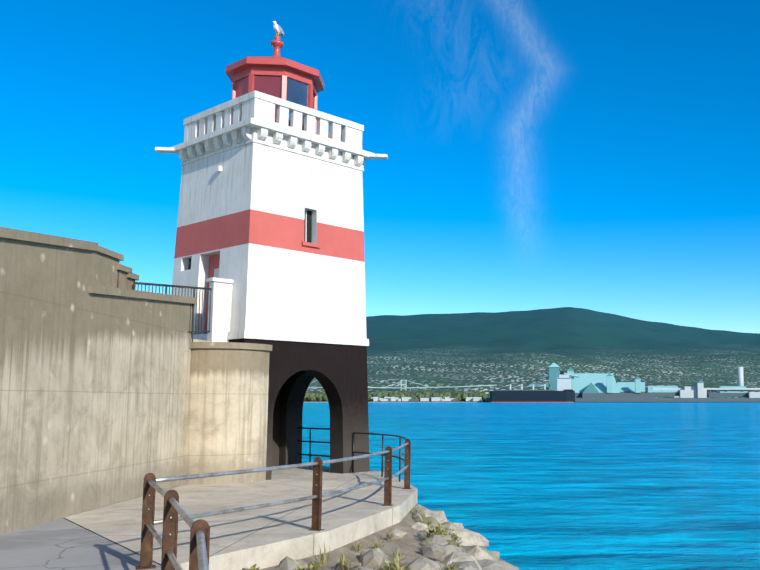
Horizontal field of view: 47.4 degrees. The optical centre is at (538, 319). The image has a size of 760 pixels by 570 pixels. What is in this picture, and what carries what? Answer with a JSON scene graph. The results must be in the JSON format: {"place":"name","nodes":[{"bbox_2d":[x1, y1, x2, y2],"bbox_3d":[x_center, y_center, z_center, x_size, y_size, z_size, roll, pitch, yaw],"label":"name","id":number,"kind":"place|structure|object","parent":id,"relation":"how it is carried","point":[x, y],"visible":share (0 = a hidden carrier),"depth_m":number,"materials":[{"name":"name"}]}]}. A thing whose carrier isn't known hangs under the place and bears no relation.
{"place":"outdoors","nodes":[
{"label":"outdoors","id":0,"kind":"place"},
{"bbox_2d":[0,466,416,569],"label":"walkway","id":1,"kind":"structure","parent":0,"point":[265,537],"depth_m":11.62,"materials":[{"name":"concrete"}]},
{"bbox_2d":[0,227,271,534],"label":"retaining wall","id":2,"kind":"structure","parent":1,"relation":"on","point":[114,388],"depth_m":13.58,"materials":[{"name":"concrete"}]},
{"bbox_2d":[133,277,232,348],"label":"railing","id":3,"kind":"object","parent":2,"relation":"on","point":[219,307],"depth_m":18.19,"materials":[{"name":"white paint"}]},
{"bbox_2d":[155,35,387,479],"bbox_3d":[-6.546,-1.717,20.554,3.778,10.800,4.375,-5,-8,43],"label":"lighthouse","id":4,"kind":"object","parent":1,"relation":"on","point":[270,222],"visible":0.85,"depth_m":19.67,"materials":[{"name":"white paint"}]},
{"bbox_2d":[273,21,283,37],"bbox_3d":[-6.539,-7.257,21.102,0.164,0.335,0.486,-2,-6,16],"label":"seagull","id":5,"kind":"object","parent":4,"relation":"on","point":[278,29],"visible":1,"depth_m":21.04,"materials":[{"name":"white"}]},
{"bbox_2d":[136,439,411,569],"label":"guardrail","id":6,"kind":"object","parent":1,"relation":"on","point":[199,542],"visible":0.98,"depth_m":8.73,"materials":[{"name":"brown metal"}]},
{"bbox_2d":[352,432,406,481],"bbox_3d":[-3.313,3.024,18.226,0.405,1.016,4.036,3,-6,-27],"label":"metal railing","id":7,"kind":"object","parent":1,"relation":"on","point":[399,457],"visible":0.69,"depth_m":18.91,"materials":[{"name":"metal"}]},
{"bbox_2d":[104,503,441,569],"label":"ground","id":8,"kind":"structure","parent":0,"point":[411,541],"depth_m":11.95,"materials":[{"name":"soil"}]},
{"bbox_2d":[245,507,479,569],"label":"weed plants","id":9,"kind":"object","parent":8,"relation":"on","point":[436,530],"visible":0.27,"depth_m":10.46,"materials":[{"name":"green plant"}]},
{"bbox_2d":[242,504,518,569],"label":"riprap rocks","id":10,"kind":"object","parent":8,"relation":"on","point":[473,553],"visible":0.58,"depth_m":12.43,"materials":[{"name":"grey stone"}]},
{"bbox_2d":[0,0,759,333],"label":"sky","id":11,"kind":"structure","parent":0,"point":[596,155],"materials":[{"name":"blue"}]},
{"bbox_2d":[97,402,759,569],"bbox_3d":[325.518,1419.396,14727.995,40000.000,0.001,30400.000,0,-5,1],"label":"sea water","id":12,"kind":"structure","parent":0,"point":[609,486],"depth_m":55.88,"materials":[{"name":"blue liquid"}]},
{"bbox_2d":[308,379,496,389],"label":"suspension bridge","id":13,"kind":"structure","parent":12,"relation":"on","point":[401,388],"depth_m":1889.47,"materials":[{"name":"grey metal"}]},
{"bbox_2d":[490,371,574,402],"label":"bulk carrier ship","id":14,"kind":"object","parent":12,"relation":"on","point":[564,393],"visible":0.96,"depth_m":1654.25},
{"bbox_2d":[304,307,759,401],"bbox_3d":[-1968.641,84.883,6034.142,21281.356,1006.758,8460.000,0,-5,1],"label":"shore mountains","id":15,"kind":"structure","parent":0,"point":[500,350],"depth_m":5098.06,"materials":[{"name":"green plant"}]},
{"bbox_2d":[304,389,487,401],"bbox_3d":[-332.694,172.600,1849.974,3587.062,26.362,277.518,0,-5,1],"label":"trees","id":16,"kind":"object","parent":15,"relation":"on","point":[322,396],"visible":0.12,"depth_m":1733.13,"materials":[{"name":"green plant"}]},
{"bbox_2d":[371,396,679,400],"bbox_3d":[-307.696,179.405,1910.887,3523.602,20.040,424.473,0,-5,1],"label":"shore buildings","id":17,"kind":"structure","parent":15,"relation":"on","point":[425,399],"depth_m":1706.84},
{"bbox_2d":[486,363,759,401],"bbox_3d":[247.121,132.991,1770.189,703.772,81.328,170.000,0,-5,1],"label":"port terminal","id":18,"kind":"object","parent":15,"relation":"on","point":[595,387],"visible":0.85,"depth_m":1756.29,"materials":[{"name":"teal metal"}]}
]}

